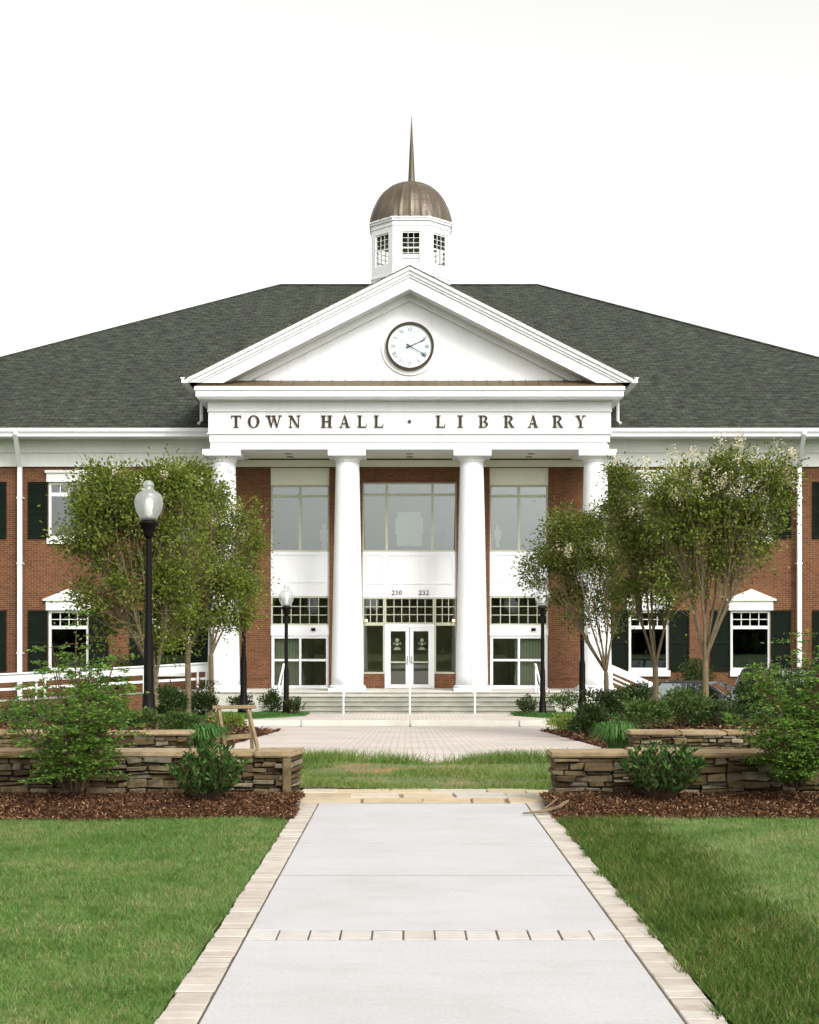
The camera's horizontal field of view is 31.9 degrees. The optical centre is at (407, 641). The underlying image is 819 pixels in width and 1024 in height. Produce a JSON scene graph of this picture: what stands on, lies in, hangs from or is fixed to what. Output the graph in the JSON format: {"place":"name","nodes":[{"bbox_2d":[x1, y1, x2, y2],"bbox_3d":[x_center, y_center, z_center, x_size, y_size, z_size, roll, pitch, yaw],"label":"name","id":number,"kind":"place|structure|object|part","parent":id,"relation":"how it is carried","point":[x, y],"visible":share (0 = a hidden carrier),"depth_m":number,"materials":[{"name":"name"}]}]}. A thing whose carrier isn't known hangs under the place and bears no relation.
{"place":"outdoors","nodes":[
{"label":"outdoors","id":0,"kind":"place"},
{"bbox_2d":[0,715,280,747],"bbox_3d":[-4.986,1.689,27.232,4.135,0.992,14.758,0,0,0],"label":"mulch","id":1,"kind":"object","parent":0,"point":[147,727],"visible":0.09,"depth_m":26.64,"materials":[{"name":"brown wood"}]},
{"bbox_2d":[0,697,62,723],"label":"shrub","id":2,"kind":"object","parent":1,"relation":"on","point":[6,716],"visible":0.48,"depth_m":26.95,"materials":[{"name":"green plant"}]},
{"bbox_2d":[82,695,128,719],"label":"shrub","id":3,"kind":"object","parent":1,"relation":"on","point":[108,707],"visible":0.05,"depth_m":24.86,"materials":[{"name":"green plant"}]},
{"bbox_2d":[101,645,132,690],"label":"shrub","id":4,"kind":"object","parent":1,"relation":"on","point":[122,662],"visible":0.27,"depth_m":47.63,"materials":[{"name":"green plant"}]},
{"bbox_2d":[108,706,162,729],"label":"shrub","id":5,"kind":"object","parent":1,"relation":"on","point":[146,717],"visible":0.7,"depth_m":21.24,"materials":[{"name":"green plant"}]},
{"bbox_2d":[38,443,233,721],"bbox_3d":[-5.151,-1.070,27.021,3.747,5.322,2.526,0,0,0],"label":"crape myrtle","id":6,"kind":"object","parent":1,"relation":"on","point":[118,498],"visible":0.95,"depth_m":26.72,"materials":[{"name":"green plant"}]},
{"bbox_2d":[139,498,158,720],"bbox_3d":[-4.151,-0.659,23.000,0.456,3.860,0.456,0,0,0],"label":"lamp post","id":7,"kind":"object","parent":1,"relation":"on","point":[148,523],"visible":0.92,"depth_m":22.95,"materials":[{"name":"black metal"}]},
{"bbox_2d":[154,679,195,722],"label":"shrub","id":8,"kind":"object","parent":1,"relation":"on","point":[173,699],"visible":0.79,"depth_m":24.42,"materials":[{"name":"green plant"}]},
{"bbox_2d":[153,708,215,729],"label":"shrub","id":9,"kind":"object","parent":1,"relation":"on","point":[179,719],"visible":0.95,"depth_m":21.10,"materials":[{"name":"green plant"}]},
{"bbox_2d":[119,447,282,715],"bbox_3d":[-4.296,-1.157,29.498,3.420,5.707,2.533,0,0,0],"label":"crape myrtle","id":10,"kind":"object","parent":1,"relation":"on","point":[228,587],"visible":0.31,"depth_m":29.30,"materials":[{"name":"green plant"}]},
{"bbox_2d":[173,722,234,746],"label":"ornamental grass","id":11,"kind":"object","parent":1,"relation":"on","point":[212,730],"depth_m":21.02,"materials":[{"name":"green plant"}]},
{"bbox_2d":[191,678,219,715],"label":"shrub","id":12,"kind":"object","parent":1,"relation":"on","point":[206,701],"visible":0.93,"depth_m":30.88,"materials":[{"name":"green plant"}]},
{"bbox_2d":[208,711,247,729],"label":"shrub","id":13,"kind":"object","parent":1,"relation":"on","point":[231,719],"visible":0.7,"depth_m":28.92,"materials":[{"name":"green plant"}]},
{"bbox_2d":[183,487,286,716],"bbox_3d":[-4.251,-0.968,33.035,2.985,5.380,2.384,0,0,0],"label":"crape myrtle","id":14,"kind":"object","parent":1,"relation":"on","point":[253,548],"visible":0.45,"depth_m":32.88,"materials":[{"name":"green plant"}]},
{"bbox_2d":[0,815,287,1023],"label":"lawn","id":15,"kind":"structure","parent":0,"point":[69,969],"depth_m":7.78,"materials":[{"name":"green plant"}]},
{"bbox_2d":[0,789,304,821],"bbox_3d":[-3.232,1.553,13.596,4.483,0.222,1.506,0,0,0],"label":"mulch","id":16,"kind":"object","parent":15,"relation":"on","point":[239,802],"visible":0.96,"depth_m":13.43,"materials":[{"name":"brown wood"}]},
{"bbox_2d":[0,609,152,791],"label":"nandina","id":17,"kind":"object","parent":16,"relation":"on","point":[75,760],"visible":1,"depth_m":13.63,"materials":[{"name":"green plant"}]},
{"bbox_2d":[165,736,250,800],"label":"laurel bush","id":18,"kind":"object","parent":16,"relation":"on","point":[212,770],"visible":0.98,"depth_m":13.65,"materials":[{"name":"green plant"}]},
{"bbox_2d":[134,710,309,717],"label":"grass","id":19,"kind":"structure","parent":0,"point":[255,714],"depth_m":41.66,"materials":[{"name":"green plant"}]},
{"bbox_2d":[245,714,305,718],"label":"lawn island","id":20,"kind":"structure","parent":0,"point":[278,716],"depth_m":41.09,"materials":[{"name":"green plant"}]},
{"bbox_2d":[226,692,254,704],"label":"shrub","id":21,"kind":"object","parent":20,"relation":"on","point":[235,700],"visible":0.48,"depth_m":42.35,"materials":[{"name":"green plant"}]},
{"bbox_2d":[256,686,282,711],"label":"shrub","id":22,"kind":"object","parent":20,"relation":"on","point":[271,696],"visible":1,"depth_m":42.66,"materials":[{"name":"green plant"}]},
{"bbox_2d":[281,594,291,713],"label":"lamp post","id":23,"kind":"object","parent":20,"relation":"on","point":[286,608],"visible":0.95,"depth_m":42.34,"materials":[{"name":"black metal"}]},
{"bbox_2d":[284,696,305,712],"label":"shrub","id":24,"kind":"object","parent":20,"relation":"on","point":[295,705],"visible":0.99,"depth_m":42.13,"materials":[{"name":"green plant"}]},
{"bbox_2d":[0,710,732,1023],"bbox_3d":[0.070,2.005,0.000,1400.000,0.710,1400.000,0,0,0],"label":"ground","id":25,"kind":"structure","parent":0,"point":[219,925],"depth_m":8.13,"materials":[{"name":"green plant"}]},
{"bbox_2d":[0,729,195,749],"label":"stone wall","id":26,"kind":"structure","parent":25,"relation":"on","point":[170,738],"depth_m":19.71,"materials":[{"name":"stone"}]},
{"bbox_2d":[0,689,200,709],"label":"ramp","id":27,"kind":"structure","parent":25,"relation":"on","point":[136,702],"depth_m":46.60,"materials":[{"name":"red brick"}]},
{"bbox_2d":[0,662,207,698],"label":"ramp railing","id":28,"kind":"object","parent":27,"relation":"on","point":[133,671],"visible":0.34,"depth_m":46.60,"materials":[{"name":"white paint"}]},
{"bbox_2d":[0,748,305,797],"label":"stone wall","id":29,"kind":"structure","parent":25,"relation":"on","point":[266,770],"depth_m":14.21,"materials":[{"name":"stone"}]},
{"bbox_2d":[245,720,554,726],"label":"kerb","id":30,"kind":"structure","parent":25,"relation":"on","point":[398,723],"depth_m":39.50,"materials":[{"name":"concrete"}]},
{"bbox_2d":[0,116,818,713],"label":"town hall","id":31,"kind":"structure","parent":25,"relation":"on","point":[410,450],"depth_m":48.20,"materials":[{"name":"white paint"}]},
{"bbox_2d":[45,470,87,543],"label":"window","id":32,"kind":"structure","parent":31,"relation":"in","point":[54,477],"depth_m":48.15,"materials":[{"name":"white wood"}]},
{"bbox_2d":[43,589,90,670],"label":"window","id":33,"kind":"structure","parent":31,"relation":"in","point":[53,607],"depth_m":48.26,"materials":[{"name":"white wood"}]},
{"bbox_2d":[152,598,190,675],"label":"window","id":34,"kind":"structure","parent":31,"relation":"in","point":[173,674],"depth_m":48.11,"materials":[{"name":"white glass"}]},
{"bbox_2d":[271,485,328,551],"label":"window","id":35,"kind":"structure","parent":31,"relation":"in","point":[300,495],"depth_m":48.30,"materials":[{"name":"paint"}]},
{"bbox_2d":[271,596,328,624],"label":"transom window","id":36,"kind":"structure","parent":31,"relation":"in","point":[272,597],"depth_m":48.30,"materials":[{"name":"paint"}]},
{"bbox_2d":[271,636,328,687],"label":"window","id":37,"kind":"structure","parent":31,"relation":"in","point":[273,659],"depth_m":48.30,"materials":[{"name":"white paint"}]},
{"bbox_2d":[363,597,384,623],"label":"transom window","id":38,"kind":"structure","parent":31,"relation":"in","point":[370,598],"depth_m":48.30,"materials":[{"name":"paint"}]},
{"bbox_2d":[387,628,408,687],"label":"entry door","id":39,"kind":"structure","parent":31,"relation":"in","point":[389,685],"depth_m":48.29,"materials":[{"name":"white paint"}]},
{"bbox_2d":[385,597,433,623],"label":"transom window","id":40,"kind":"structure","parent":31,"relation":"in","point":[401,598],"depth_m":48.30,"materials":[{"name":"paint"}]},
{"bbox_2d":[363,482,456,551],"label":"window","id":41,"kind":"structure","parent":31,"relation":"in","point":[386,494],"depth_m":48.31,"materials":[{"name":"paint"}]},
{"bbox_2d":[410,628,431,687],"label":"entry door","id":42,"kind":"structure","parent":31,"relation":"in","point":[429,685],"depth_m":48.29,"materials":[{"name":"white paint"}]},
{"bbox_2d":[434,597,455,623],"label":"transom window","id":43,"kind":"structure","parent":31,"relation":"in","point":[435,598],"depth_m":48.30,"materials":[{"name":"paint"}]},
{"bbox_2d":[490,485,547,551],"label":"window","id":44,"kind":"structure","parent":31,"relation":"in","point":[518,495],"depth_m":48.30,"materials":[{"name":"paint"}]},
{"bbox_2d":[490,596,547,624],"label":"transom window","id":45,"kind":"structure","parent":31,"relation":"in","point":[500,597],"depth_m":48.30,"materials":[{"name":"paint"}]},
{"bbox_2d":[490,636,547,687],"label":"window","id":46,"kind":"structure","parent":31,"relation":"in","point":[491,637],"depth_m":48.30,"materials":[{"name":"white paint"}]},
{"bbox_2d":[629,470,671,538],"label":"window","id":47,"kind":"structure","parent":31,"relation":"in","point":[637,470],"depth_m":48.15,"materials":[{"name":"white glass"}]},
{"bbox_2d":[627,593,674,675],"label":"window","id":48,"kind":"structure","parent":31,"relation":"in","point":[636,671],"depth_m":48.26,"materials":[{"name":"white wood"}]},
{"bbox_2d":[729,589,776,675],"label":"window","id":49,"kind":"structure","parent":31,"relation":"in","point":[755,601],"depth_m":48.15,"materials":[{"name":"white wood"}]},
{"bbox_2d":[360,791,525,802],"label":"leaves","id":50,"kind":"object","parent":25,"relation":"on","point":[401,796],"visible":0.07,"depth_m":14.72,"materials":[{"name":"brown plant"}]},
{"bbox_2d":[611,665,652,689],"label":"stair railing","id":51,"kind":"object","parent":25,"relation":"on","point":[624,674],"visible":0.28,"depth_m":45.91,"materials":[{"name":"white paint"}]},
{"bbox_2d":[539,790,818,820],"bbox_3d":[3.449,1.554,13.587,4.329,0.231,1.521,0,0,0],"label":"mulch","id":52,"kind":"object","parent":25,"relation":"on","point":[637,803],"visible":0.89,"depth_m":13.45,"materials":[{"name":"brown wood"}]},
{"bbox_2d":[617,740,708,800],"bbox_3d":[2.444,1.238,13.764,0.888,0.601,0.859,0,0,0],"label":"laurel bush","id":53,"kind":"object","parent":52,"relation":"on","point":[658,781],"visible":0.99,"depth_m":13.64,"materials":[{"name":"green plant"}]},
{"bbox_2d":[720,629,818,787],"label":"nandina","id":54,"kind":"object","parent":52,"relation":"on","point":[796,760],"visible":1,"depth_m":13.58,"materials":[{"name":"green plant"}]},
{"bbox_2d":[545,747,818,794],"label":"stone wall","id":55,"kind":"structure","parent":25,"relation":"on","point":[602,770],"depth_m":14.21,"materials":[{"name":"stone"}]},
{"bbox_2d":[675,655,722,680],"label":"shrub","id":56,"kind":"object","parent":25,"relation":"on","point":[692,673],"visible":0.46,"depth_m":46.63,"materials":[{"name":"green plant"}]},
{"bbox_2d":[625,729,792,748],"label":"stone wall","id":57,"kind":"structure","parent":25,"relation":"on","point":[713,739],"depth_m":19.71,"materials":[{"name":"stone"}]},
{"bbox_2d":[245,714,551,720],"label":"walkway","id":58,"kind":"structure","parent":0,"point":[409,717],"depth_m":41.23,"materials":[{"name":"beige concrete"}]},
{"bbox_2d":[277,663,283,696],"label":"handrail","id":59,"kind":"object","parent":58,"relation":"on","point":[282,670],"visible":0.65,"depth_m":44.15,"materials":[{"name":"white metal"}]},
{"bbox_2d":[342,663,346,713],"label":"handrail","id":60,"kind":"object","parent":58,"relation":"on","point":[344,688],"visible":1,"depth_m":44.07,"materials":[{"name":"white metal"}]},
{"bbox_2d":[409,663,410,713],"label":"handrail","id":61,"kind":"object","parent":58,"relation":"on","point":[409,688],"visible":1,"depth_m":43.17,"materials":[{"name":"white metal"}]},
{"bbox_2d":[471,663,475,713],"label":"handrail","id":62,"kind":"object","parent":58,"relation":"on","point":[473,686],"visible":1,"depth_m":43.82,"materials":[{"name":"white metal"}]},
{"bbox_2d":[534,663,539,696],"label":"handrail","id":63,"kind":"object","parent":58,"relation":"on","point":[536,675],"visible":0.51,"depth_m":44.64,"materials":[{"name":"white metal"}]},
{"bbox_2d":[0,0,818,356],"label":"sky","id":64,"kind":"structure","parent":0,"point":[158,157],"materials":[{"name":"white"}]},
{"bbox_2d":[222,727,607,762],"bbox_3d":[0.070,2.094,29.000,12.000,1.012,19.400,0,0,0],"label":"paver crossing","id":65,"kind":"object","parent":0,"point":[436,741],"visible":0.35,"depth_m":27.07,"materials":[{"name":"beige brick"}]},
{"bbox_2d":[212,705,259,749],"bbox_3d":[-2.579,1.315,21.614,0.728,0.714,0.492,0,0,-7],"label":"sawhorse","id":66,"kind":"object","parent":65,"relation":"on","point":[251,735],"visible":0.78,"depth_m":21.51,"materials":[{"name":"brown wood"}]},
{"bbox_2d":[238,601,247,712],"bbox_3d":[-4.057,-0.183,35.500,0.456,3.860,0.456,0,0,0],"label":"lamp post","id":67,"kind":"object","parent":65,"relation":"on","point":[243,699],"visible":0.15,"depth_m":35.44,"materials":[{"name":"black metal"}]},
{"bbox_2d":[542,711,573,731],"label":"shrub","id":68,"kind":"object","parent":65,"relation":"on","point":[558,722],"visible":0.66,"depth_m":28.95,"materials":[{"name":"green plant"}]},
{"bbox_2d":[296,788,548,807],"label":"flagstone paving","id":69,"kind":"structure","parent":0,"point":[324,795],"depth_m":14.87,"materials":[{"name":"beige stone"}]},
{"bbox_2d":[298,760,552,790],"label":"weedy ground","id":70,"kind":"structure","parent":0,"point":[352,766],"depth_m":16.66,"materials":[{"name":"plant"}]},
{"bbox_2d":[299,756,550,774],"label":"weeds","id":71,"kind":"object","parent":70,"relation":"on","point":[310,765],"visible":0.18,"depth_m":17.98,"materials":[{"name":"green plant"}]},
{"bbox_2d":[301,745,574,763],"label":"weeds","id":72,"kind":"object","parent":70,"relation":"on","point":[339,755],"visible":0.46,"depth_m":18.57,"materials":[{"name":"green plant"}]},
{"bbox_2d":[165,803,706,1023],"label":"path bedding","id":73,"kind":"object","parent":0,"point":[257,914],"visible":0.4,"depth_m":8.02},
{"bbox_2d":[245,930,624,939],"bbox_3d":[0.148,1.648,7.825,2.040,0.105,0.242,0,0,0],"label":"path paver row","id":74,"kind":"object","parent":73,"relation":"on","point":[439,935],"visible":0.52,"depth_m":7.81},
{"bbox_2d":[154,803,727,1023],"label":"path border","id":75,"kind":"object","parent":73,"relation":"on","point":[189,1002],"visible":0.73,"depth_m":7.77,"materials":[{"name":"beige stone"}]},
{"bbox_2d":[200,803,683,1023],"bbox_3d":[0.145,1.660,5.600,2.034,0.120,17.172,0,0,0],"label":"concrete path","id":76,"kind":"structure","parent":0,"point":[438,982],"depth_m":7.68,"materials":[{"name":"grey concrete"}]},
{"bbox_2d":[523,797,568,813],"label":"fallen branch","id":77,"kind":"object","parent":76,"relation":"on","point":[544,810],"visible":1,"depth_m":13.28,"materials":[{"name":"beige wood"}]},
{"bbox_2d":[510,710,618,717],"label":"grass","id":78,"kind":"structure","parent":0,"point":[548,713],"depth_m":41.76,"materials":[{"name":"green plant"}]},
{"bbox_2d":[514,714,616,717],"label":"lawn island","id":79,"kind":"structure","parent":0,"point":[534,716],"depth_m":41.31,"materials":[{"name":"green plant"}]},
{"bbox_2d":[514,693,538,712],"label":"shrub","id":80,"kind":"object","parent":79,"relation":"on","point":[526,705],"visible":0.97,"depth_m":42.09,"materials":[{"name":"green plant"}]},
{"bbox_2d":[537,594,547,712],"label":"lamp post","id":81,"kind":"object","parent":79,"relation":"on","point":[542,704],"visible":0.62,"depth_m":42.34,"materials":[{"name":"black metal"}]},
{"bbox_2d":[545,688,578,711],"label":"shrub","id":82,"kind":"object","parent":79,"relation":"on","point":[557,698],"visible":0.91,"depth_m":42.90,"materials":[{"name":"green plant"}]},
{"bbox_2d":[538,717,818,748],"bbox_3d":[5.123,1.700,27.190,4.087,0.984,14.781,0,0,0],"label":"mulch","id":83,"kind":"object","parent":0,"point":[574,734],"visible":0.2,"depth_m":24.77,"materials":[{"name":"brown wood"}]},
{"bbox_2d":[509,494,665,709],"bbox_3d":[3.996,-0.755,32.948,3.345,5.270,2.739,0,0,-25],"label":"crape myrtle","id":84,"kind":"object","parent":83,"relation":"on","point":[564,531],"visible":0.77,"depth_m":32.82,"materials":[{"name":"green plant"}]},
{"bbox_2d":[563,701,613,736],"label":"shrub","id":85,"kind":"object","parent":83,"relation":"on","point":[590,716],"visible":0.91,"depth_m":26.82,"materials":[{"name":"green plant"}]},
{"bbox_2d":[574,684,629,715],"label":"shrub","id":86,"kind":"object","parent":83,"relation":"on","point":[609,699],"visible":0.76,"depth_m":31.80,"materials":[{"name":"green plant"}]},
{"bbox_2d":[587,719,641,748],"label":"ornamental grass","id":87,"kind":"object","parent":83,"relation":"on","point":[613,734],"depth_m":20.65,"materials":[{"name":"green plant"}]},
{"bbox_2d":[614,679,660,702],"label":"shrub","id":88,"kind":"object","parent":83,"relation":"on","point":[641,691],"visible":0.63,"depth_m":35.77,"materials":[{"name":"green plant"}]},
{"bbox_2d":[611,695,677,728],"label":"shrub","id":89,"kind":"object","parent":83,"relation":"on","point":[648,711],"visible":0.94,"depth_m":22.91,"materials":[{"name":"green plant"}]},
{"bbox_2d":[580,442,713,719],"bbox_3d":[5.035,-1.179,29.395,3.110,5.808,2.279,0,0,0],"label":"crape myrtle","id":90,"kind":"object","parent":83,"relation":"on","point":[635,549],"visible":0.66,"depth_m":29.28,"materials":[{"name":"green plant"}]},
{"bbox_2d":[654,685,720,726],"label":"shrub","id":91,"kind":"object","parent":83,"relation":"on","point":[682,702],"visible":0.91,"depth_m":23.41,"materials":[{"name":"green plant"}]},
{"bbox_2d":[674,691,764,727],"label":"shrub","id":92,"kind":"object","parent":83,"relation":"on","point":[717,709],"visible":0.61,"depth_m":23.84,"materials":[{"name":"green plant"}]},
{"bbox_2d":[624,426,815,700],"bbox_3d":[5.835,-1.231,27.052,3.522,5.644,2.740,0,0,0],"label":"crape myrtle","id":93,"kind":"object","parent":83,"relation":"on","point":[730,524],"visible":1,"depth_m":26.74,"materials":[{"name":"green plant"}]},
{"bbox_2d":[714,659,801,725],"bbox_3d":[6.182,0.888,25.063,1.622,1.340,1.436,0,0,13],"label":"shrub","id":94,"kind":"object","parent":83,"relation":"on","point":[743,691],"visible":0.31,"depth_m":24.93,"materials":[{"name":"green plant"}]},
{"bbox_2d":[779,674,818,719],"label":"shrub","id":95,"kind":"object","parent":83,"relation":"on","point":[802,692],"visible":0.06,"depth_m":24.84,"materials":[{"name":"green plant"}]},
{"bbox_2d":[550,813,818,1023],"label":"lawn","id":96,"kind":"structure","parent":0,"point":[702,976],"depth_m":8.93,"materials":[{"name":"green plant"}]},
{"label":"road","id":97,"kind":"structure","parent":0,"visible":0},
{"bbox_2d":[576,575,587,715],"bbox_3d":[4.328,-0.070,35.500,0.456,3.860,0.456,0,0,0],"label":"lamp post","id":98,"kind":"object","parent":97,"relation":"on","point":[581,675],"visible":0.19,"depth_m":35.44,"materials":[{"name":"black metal"}]},
{"bbox_2d":[619,680,780,718],"bbox_3d":[7.720,1.670,36.901,4.194,1.300,2.040,0,0,28],"label":"parked car","id":99,"kind":"object","parent":97,"relation":"on","point":[718,688],"visible":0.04,"depth_m":36.55,"materials":[{"name":"grey paint"}]},
{"bbox_3d":[7.012,1.265,36.461,2.520,0.390,0.160,0,0,28],"label":"side window","id":100,"kind":"part","parent":99,"relation":"part of","materials":[{"name":"grey glass"}]},
{"bbox_2d":[733,667,817,717],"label":"parked car","id":101,"kind":"object","parent":97,"relation":"on","point":[740,674],"visible":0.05,"depth_m":37.66,"materials":[{"name":"grey paint"}]},
{"bbox_3d":[9.946,1.060,37.196,3.030,0.620,0.160,0,0,28],"label":"side window","id":102,"kind":"part","parent":101,"relation":"part of","materials":[{"name":"black glass"}]}
]}

